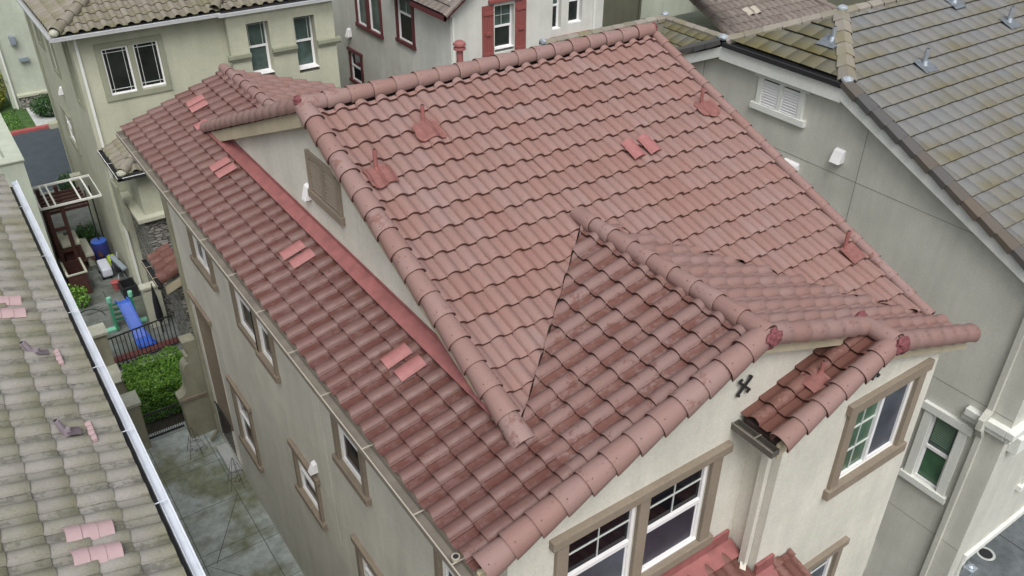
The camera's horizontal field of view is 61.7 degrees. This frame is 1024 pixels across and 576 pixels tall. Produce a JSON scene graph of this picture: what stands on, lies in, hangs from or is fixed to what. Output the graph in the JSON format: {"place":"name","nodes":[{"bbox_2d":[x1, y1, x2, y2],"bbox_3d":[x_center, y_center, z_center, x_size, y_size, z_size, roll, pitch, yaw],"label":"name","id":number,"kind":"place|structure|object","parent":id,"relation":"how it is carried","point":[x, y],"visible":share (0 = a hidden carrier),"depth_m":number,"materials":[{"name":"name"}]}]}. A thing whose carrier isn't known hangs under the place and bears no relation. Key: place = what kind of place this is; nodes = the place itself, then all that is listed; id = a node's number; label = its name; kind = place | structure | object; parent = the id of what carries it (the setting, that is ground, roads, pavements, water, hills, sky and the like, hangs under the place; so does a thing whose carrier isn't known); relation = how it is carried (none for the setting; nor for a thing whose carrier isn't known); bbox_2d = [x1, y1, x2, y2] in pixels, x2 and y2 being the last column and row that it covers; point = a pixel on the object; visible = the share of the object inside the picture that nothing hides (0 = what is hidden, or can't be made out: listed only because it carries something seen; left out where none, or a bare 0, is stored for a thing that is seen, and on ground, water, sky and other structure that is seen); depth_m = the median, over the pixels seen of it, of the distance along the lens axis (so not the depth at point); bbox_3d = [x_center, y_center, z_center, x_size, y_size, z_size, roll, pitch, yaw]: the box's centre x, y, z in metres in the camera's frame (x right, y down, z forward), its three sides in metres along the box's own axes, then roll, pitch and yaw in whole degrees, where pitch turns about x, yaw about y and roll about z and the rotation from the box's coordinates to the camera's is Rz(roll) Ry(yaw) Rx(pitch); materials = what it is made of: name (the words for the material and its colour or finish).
{"place":"outdoors","nodes":[
{"label":"outdoors","id":0,"kind":"place"},
{"bbox_2d":[0,96,35,130],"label":"lawn","id":1,"kind":"structure","parent":0,"point":[26,119],"depth_m":39.92,"materials":[{"name":"green plant"}]},
{"bbox_2d":[0,73,6,107],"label":"shrub","id":2,"kind":"object","parent":1,"relation":"on","point":[2,97],"visible":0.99,"depth_m":40.08,"materials":[{"name":"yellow plant"}]},
{"bbox_2d":[0,0,47,108],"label":"house across street","id":3,"kind":"structure","parent":0,"point":[21,73],"depth_m":39.79,"materials":[{"name":"white paint"}]},
{"bbox_2d":[26,104,55,125],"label":"pavement","id":4,"kind":"structure","parent":0,"point":[38,120],"depth_m":39.61,"materials":[{"name":"concrete"}]},
{"bbox_2d":[28,94,54,116],"bbox_3d":[-21.518,-8.510,39.833,1.605,1.132,1.626,-7,34,-12],"label":"shrub","id":5,"kind":"object","parent":4,"relation":"on","point":[38,107],"visible":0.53,"depth_m":39.44,"materials":[{"name":"green plant"}]},
{"bbox_2d":[12,128,71,194],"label":"street","id":6,"kind":"structure","parent":0,"point":[43,153],"depth_m":36.32,"materials":[{"name":"grey asphalt"}]},
{"bbox_2d":[10,124,48,134],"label":"kerb","id":7,"kind":"structure","parent":6,"relation":"on","point":[29,129],"depth_m":38.50,"materials":[{"name":"red concrete"}]},
{"bbox_2d":[0,174,205,575],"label":"neighbour house","id":8,"kind":"structure","parent":0,"point":[77,496],"depth_m":9.61,"materials":[{"name":"grey tile"}]},
{"bbox_2d":[35,189,182,370],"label":"patio paving","id":9,"kind":"structure","parent":0,"point":[76,217],"depth_m":27.06,"materials":[{"name":"grey concrete"}]},
{"bbox_2d":[56,171,75,189],"bbox_3d":[-17.325,-4.141,33.407,0.738,0.834,0.818,-20,38,-29],"label":"shrub","id":10,"kind":"object","parent":9,"relation":"on","point":[67,184],"visible":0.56,"depth_m":33.24,"materials":[{"name":"green plant"}]},
{"bbox_2d":[32,174,103,262],"bbox_3d":[-14.476,-2.040,28.513,1.850,2.630,1.820,-20,38,-29],"label":"pergola","id":11,"kind":"object","parent":9,"relation":"on","point":[61,204],"visible":0.84,"depth_m":27.91,"materials":[{"name":"white wood"}]},
{"bbox_2d":[57,230,87,269],"bbox_3d":[-14.646,-1.202,28.588,0.560,1.140,0.940,-20,38,-29],"label":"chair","id":12,"kind":"object","parent":9,"relation":"on","point":[63,239],"visible":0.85,"depth_m":28.22,"materials":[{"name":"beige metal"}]},
{"bbox_2d":[60,257,92,296],"bbox_3d":[-13.959,-0.326,27.527,0.610,0.840,1.030,-20,38,-29],"label":"planter box","id":13,"kind":"object","parent":9,"relation":"on","point":[75,271],"visible":0.88,"depth_m":27.32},
{"bbox_2d":[68,284,91,308],"bbox_3d":[-13.448,0.244,26.668,0.695,0.906,0.621,4,33,6],"label":"shrub","id":14,"kind":"object","parent":9,"relation":"on","point":[82,302],"visible":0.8,"depth_m":26.65,"materials":[{"name":"green plant"}]},
{"bbox_2d":[79,237,95,266],"bbox_3d":[-14.454,-1.205,29.183,0.270,0.500,1.300,-20,38,-29],"label":"garden bench","id":15,"kind":"object","parent":9,"relation":"on","point":[88,252],"visible":0.76,"depth_m":28.87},
{"bbox_2d":[75,221,101,246],"bbox_3d":[-14.836,-1.823,29.829,0.983,0.909,0.979,-20,38,-29],"label":"shrub","id":16,"kind":"object","parent":9,"relation":"on","point":[87,232],"visible":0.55,"depth_m":29.72,"materials":[{"name":"green plant"}]},
{"bbox_2d":[90,237,110,259],"bbox_3d":[-13.969,-1.312,29.151,0.540,0.720,0.540,-20,38,-29],"label":"barrel","id":17,"kind":"object","parent":9,"relation":"on","point":[100,245],"visible":0.88,"depth_m":28.94,"materials":[{"name":"blue plastic"}]},
{"bbox_2d":[87,322,114,366],"bbox_3d":[-11.223,1.825,23.514,0.540,1.650,0.540,-20,38,-29],"label":"gate post","id":18,"kind":"object","parent":9,"relation":"on","point":[99,332],"visible":0.42,"depth_m":23.17,"materials":[{"name":"beige paint"}]},
{"bbox_2d":[67,261,139,317],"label":"patio joints","id":19,"kind":"object","parent":9,"relation":"on","point":[102,291],"visible":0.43,"depth_m":27.48,"materials":[{"name":"concrete"}]},
{"bbox_2d":[97,254,112,279],"bbox_3d":[-13.363,-0.704,28.379,0.600,0.547,0.800,-20,38,-29],"label":"toy car","id":20,"kind":"object","parent":9,"relation":"on","point":[104,268],"visible":0.88,"depth_m":28.17,"materials":[{"name":"white plastic"}]},
{"bbox_2d":[110,279,119,289],"bbox_3d":[-12.769,-0.094,27.671,0.300,0.310,0.300,-20,38,-29],"label":"plant pot","id":21,"kind":"object","parent":9,"relation":"on","point":[114,283],"visible":0.94,"depth_m":27.58,"materials":[{"name":"red plastic"}]},
{"bbox_2d":[108,252,126,278],"bbox_3d":[-12.801,-0.621,27.986,0.335,0.766,0.982,-20,38,-29],"label":"barbecue","id":22,"kind":"object","parent":9,"relation":"on","point":[118,265],"visible":0.97,"depth_m":27.82,"materials":[{"name":"grey metal"}]},
{"bbox_2d":[118,277,139,298],"bbox_3d":[-12.258,0.010,27.436,0.450,0.400,0.600,-20,38,-29],"label":"storage crate","id":23,"kind":"object","parent":9,"relation":"on","point":[126,285],"visible":0.9,"depth_m":27.35,"materials":[{"name":"black plastic"}]},
{"bbox_2d":[106,290,156,348],"bbox_3d":[-11.330,0.908,25.294,1.180,1.235,1.802,-20,38,-29],"label":"toy slide","id":24,"kind":"object","parent":9,"relation":"on","point":[127,309],"visible":0.88,"depth_m":25.33,"materials":[{"name":"blue plastic"}]},
{"bbox_2d":[113,337,179,362],"bbox_3d":[-10.674,1.817,25.001,1.900,0.050,0.280,-20,38,-29],"label":"brick edging","id":25,"kind":"object","parent":9,"relation":"on","point":[144,350],"visible":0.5,"depth_m":24.95,"materials":[{"name":"red brick"}]},
{"bbox_2d":[108,315,178,366],"bbox_3d":[-10.489,1.517,24.433,1.835,1.015,0.040,-25,41,-34],"label":"iron fence","id":26,"kind":"object","parent":25,"relation":"on","point":[132,330],"visible":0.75,"depth_m":24.42,"materials":[{"name":"black metal"}]},
{"bbox_2d":[138,281,167,327],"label":"planter column","id":27,"kind":"structure","parent":9,"relation":"on","point":[145,290],"depth_m":25.57,"materials":[{"name":"beige paint"}]},
{"bbox_2d":[151,283,163,332],"bbox_3d":[-10.458,0.601,25.313,0.220,1.750,0.209,-20,38,-29],"label":"patio umbrella","id":28,"kind":"object","parent":9,"relation":"on","point":[158,309],"visible":0.92,"depth_m":25.21,"materials":[{"name":"black fabric"}]},
{"bbox_2d":[112,403,184,434],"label":"ground","id":29,"kind":"structure","parent":0,"point":[166,422],"depth_m":22.49,"materials":[{"name":"soil"}]},
{"bbox_2d":[0,114,64,299],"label":"parapet building","id":30,"kind":"structure","parent":29,"relation":"on","point":[12,168],"depth_m":25.07,"materials":[{"name":"beige paint"}]},
{"bbox_2d":[97,355,170,396],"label":"wall","id":31,"kind":"structure","parent":29,"relation":"on","point":[114,371],"depth_m":23.19,"materials":[{"name":"beige paint"}]},
{"bbox_2d":[119,345,182,423],"bbox_3d":[-9.347,2.567,22.809,1.656,1.204,1.649,-20,38,-29],"label":"hedge","id":32,"kind":"object","parent":29,"relation":"on","point":[155,384],"visible":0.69,"depth_m":22.38,"materials":[{"name":"green plant"}]},
{"bbox_2d":[16,0,341,316],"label":"green house","id":33,"kind":"structure","parent":29,"relation":"on","point":[109,68],"depth_m":25.13,"materials":[{"name":"paint"}]},
{"bbox_2d":[33,23,45,50],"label":"window","id":34,"kind":"structure","parent":33,"relation":"in","point":[41,42],"depth_m":28.13,"materials":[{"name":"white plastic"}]},
{"bbox_2d":[45,38,61,78],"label":"window","id":35,"kind":"structure","parent":33,"relation":"in","point":[56,68],"depth_m":26.82,"materials":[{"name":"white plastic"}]},
{"bbox_2d":[59,103,81,154],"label":"window","id":36,"kind":"structure","parent":33,"relation":"in","point":[69,121],"depth_m":29.09,"materials":[{"name":"white plastic"}]},
{"bbox_2d":[61,41,84,109],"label":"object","id":37,"kind":"structure","parent":33,"relation":"in","point":[69,62],"depth_m":24.32,"materials":[{"name":"beige plastic"}]},
{"bbox_2d":[100,45,136,94],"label":"window","id":38,"kind":"structure","parent":33,"relation":"in","point":[116,60],"depth_m":24.30,"materials":[{"name":"glass"}]},
{"bbox_2d":[132,40,165,87],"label":"window","id":39,"kind":"structure","parent":33,"relation":"in","point":[147,55],"depth_m":24.70,"materials":[{"name":"glass"}]},
{"bbox_2d":[246,21,274,73],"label":"window","id":40,"kind":"structure","parent":33,"relation":"in","point":[256,32],"depth_m":26.34,"materials":[{"name":"glass"}]},
{"bbox_2d":[293,15,318,69],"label":"window","id":41,"kind":"structure","parent":33,"relation":"in","point":[302,25],"depth_m":27.11,"materials":[{"name":"glass"}]},
{"bbox_2d":[332,0,603,87],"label":"white house","id":42,"kind":"structure","parent":29,"relation":"on","point":[383,39],"depth_m":28.89,"materials":[{"name":"paint"}]},
{"bbox_2d":[346,46,364,83],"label":"window","id":43,"kind":"structure","parent":42,"relation":"in","point":[357,62],"depth_m":33.51,"materials":[{"name":"red paint"}]},
{"bbox_2d":[354,0,368,31],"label":"window","id":44,"kind":"structure","parent":42,"relation":"in","point":[361,7],"depth_m":31.67,"materials":[{"name":"red paint"}]},
{"bbox_2d":[366,0,383,39],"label":"window","id":45,"kind":"structure","parent":42,"relation":"in","point":[375,10],"depth_m":30.85,"materials":[{"name":"red paint"}]},
{"bbox_2d":[394,0,416,50],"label":"window","id":46,"kind":"structure","parent":42,"relation":"in","point":[406,22],"depth_m":29.11,"materials":[{"name":"glass"}]},
{"bbox_2d":[495,4,513,49],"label":"window","id":47,"kind":"structure","parent":42,"relation":"in","point":[503,12],"depth_m":28.04,"materials":[{"name":"glass"}]},
{"bbox_2d":[552,0,560,29],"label":"window","id":48,"kind":"structure","parent":42,"relation":"in","point":[555,2],"depth_m":29.05,"materials":[{"name":"glass"}]},
{"bbox_2d":[568,0,580,23],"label":"window","id":49,"kind":"structure","parent":42,"relation":"in","point":[573,14],"depth_m":29.41,"materials":[{"name":"glass"}]},
{"bbox_2d":[115,22,980,575],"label":"house","id":50,"kind":"structure","parent":29,"relation":"on","point":[641,300],"depth_m":11.29,"materials":[{"name":"red tile"}]},
{"bbox_2d":[186,227,218,291],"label":"window","id":51,"kind":"structure","parent":50,"relation":"in","point":[202,255],"depth_m":17.00,"materials":[{"name":"brown plastic"}]},
{"bbox_2d":[228,282,258,351],"bbox_3d":[-4.721,0.292,15.138,0.124,1.590,1.150,-20,38,-29],"label":"window","id":52,"kind":"structure","parent":50,"relation":"in","point":[245,313],"depth_m":15.52,"materials":[{"name":"brown plastic"}]},
{"bbox_2d":[226,375,263,472],"bbox_3d":[-5.728,2.916,18.490,0.159,1.820,1.310,-20,38,-29],"label":"window","id":53,"kind":"structure","parent":50,"relation":"in","point":[245,409],"depth_m":18.60,"materials":[{"name":"brown plastic"}]},
{"bbox_2d":[251,312,280,383],"bbox_3d":[-4.199,0.722,14.485,0.159,1.590,0.970,-20,38,-29],"label":"window","id":54,"kind":"structure","parent":50,"relation":"in","point":[267,342],"depth_m":14.77,"materials":[{"name":"brown plastic"}]},
{"bbox_2d":[287,438,327,530],"bbox_3d":[-3.607,3.463,15.221,0.159,1.220,1.250,-20,38,-29],"label":"window","id":55,"kind":"structure","parent":50,"relation":"in","point":[311,484],"depth_m":15.28,"materials":[{"name":"brown plastic"}]},
{"bbox_2d":[330,414,371,506],"bbox_3d":[-2.327,2.189,12.226,0.159,1.560,1.150,-20,38,-29],"label":"window","id":56,"kind":"structure","parent":50,"relation":"in","point":[351,454],"depth_m":12.51,"materials":[{"name":"brown plastic"}]},
{"bbox_2d":[350,533,383,575],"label":"window","id":57,"kind":"structure","parent":50,"relation":"in","point":[371,569],"depth_m":13.48,"materials":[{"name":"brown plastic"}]},
{"bbox_2d":[433,548,454,575],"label":"window","id":58,"kind":"structure","parent":50,"relation":"in","point":[438,568],"depth_m":10.50,"materials":[{"name":"brown plastic"}]},
{"bbox_2d":[568,507,635,575],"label":"window","id":59,"kind":"structure","parent":50,"relation":"in","point":[605,551],"depth_m":9.85,"materials":[{"name":"white plastic"}]},
{"bbox_2d":[641,466,707,572],"bbox_3d":[1.940,2.761,10.422,1.000,1.450,0.069,-20,38,-29],"label":"window","id":60,"kind":"structure","parent":50,"relation":"in","point":[674,512],"depth_m":10.52,"materials":[{"name":"grey glass"}]},
{"bbox_2d":[804,536,849,575],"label":"window","id":61,"kind":"structure","parent":50,"relation":"in","point":[817,566],"depth_m":12.76,"materials":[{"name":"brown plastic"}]},
{"bbox_2d":[821,357,934,501],"bbox_3d":[4.901,1.884,11.543,1.740,1.640,0.159,-20,38,-29],"label":"window","id":62,"kind":"structure","parent":50,"relation":"in","point":[872,420],"depth_m":11.60,"materials":[{"name":"white plastic"}]},
{"bbox_2d":[602,0,641,26],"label":"olive house","id":63,"kind":"structure","parent":29,"relation":"on","point":[615,12],"depth_m":36.31,"materials":[{"name":"paint"}]},
{"bbox_2d":[539,11,722,54],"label":"mossy roof house","id":64,"kind":"structure","parent":29,"relation":"on","point":[675,32],"depth_m":23.21,"materials":[{"name":"tile"}]},
{"bbox_2d":[640,0,698,19],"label":"sage house","id":65,"kind":"structure","parent":29,"relation":"on","point":[651,8],"depth_m":41.76,"materials":[{"name":"green paint"}]},
{"bbox_2d":[136,421,303,575],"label":"alley paving","id":66,"kind":"structure","parent":0,"point":[200,489],"depth_m":19.93,"materials":[{"name":"concrete"}]},
{"bbox_2d":[120,390,151,450],"bbox_3d":[-9.414,3.358,21.320,0.560,1.500,0.560,-20,38,-29],"label":"gate post","id":67,"kind":"object","parent":66,"relation":"on","point":[131,401],"visible":0.57,"depth_m":21.05,"materials":[{"name":"beige paint"}]},
{"bbox_2d":[142,403,184,438],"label":"metal gate","id":68,"kind":"structure","parent":67,"relation":"attached to","point":[160,410],"depth_m":21.82,"materials":[{"name":"black metal"}]},
{"bbox_2d":[175,332,215,438],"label":"scroll wall","id":69,"kind":"structure","parent":66,"relation":"on","point":[191,394],"depth_m":21.34,"materials":[{"name":"beige paint"}]},
{"bbox_2d":[187,427,207,456],"bbox_3d":[-7.876,3.767,21.313,0.479,0.860,0.509,-20,38,-29],"label":"trellis","id":70,"kind":"object","parent":66,"relation":"on","point":[194,440],"visible":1,"depth_m":21.28,"materials":[{"name":"grey metal"}]},
{"bbox_2d":[227,458,246,490],"bbox_3d":[-6.581,4.351,20.438,0.493,0.866,0.502,-20,38,-29],"label":"trellis","id":71,"kind":"object","parent":66,"relation":"on","point":[234,472],"visible":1,"depth_m":20.39,"materials":[{"name":"grey metal"}]},
{"bbox_2d":[673,0,836,34],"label":"brown roof house","id":72,"kind":"structure","parent":0,"point":[727,17],"depth_m":31.99,"materials":[{"name":"tile"}]},
{"bbox_2d":[827,0,870,6],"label":"gabled house","id":73,"kind":"structure","parent":0,"point":[844,2],"depth_m":37.72,"materials":[{"name":"beige tile"}]},
{"bbox_2d":[675,0,1023,575],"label":"grey house","id":74,"kind":"structure","parent":0,"point":[891,132],"depth_m":15.12,"materials":[{"name":"paint"}]},
{"bbox_2d":[898,399,974,504],"bbox_3d":[7.664,2.963,15.513,0.159,1.820,0.940,-20,38,-29],"label":"window","id":75,"kind":"structure","parent":74,"relation":"in","point":[936,465],"depth_m":15.56,"materials":[{"name":"white plastic"}]},
{"bbox_2d":[1015,475,1023,491],"bbox_3d":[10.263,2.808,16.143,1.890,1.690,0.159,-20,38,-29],"label":"wall lamp","id":76,"kind":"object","parent":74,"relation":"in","point":[1020,486],"depth_m":16.08,"materials":[{"name":"white plastic"}]},
{"bbox_2d":[960,514,1023,575],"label":"driveway","id":77,"kind":"structure","parent":0,"point":[1008,560],"depth_m":18.99,"materials":[{"name":"concrete"}]},
{"bbox_2d":[976,547,995,560],"bbox_3d":[10.514,5.894,19.039,0.400,0.013,0.400,-20,38,-29],"label":"drain cover","id":78,"kind":"object","parent":77,"relation":"on","point":[986,553],"visible":0.85,"depth_m":19.02,"materials":[{"name":"concrete"}]}
]}

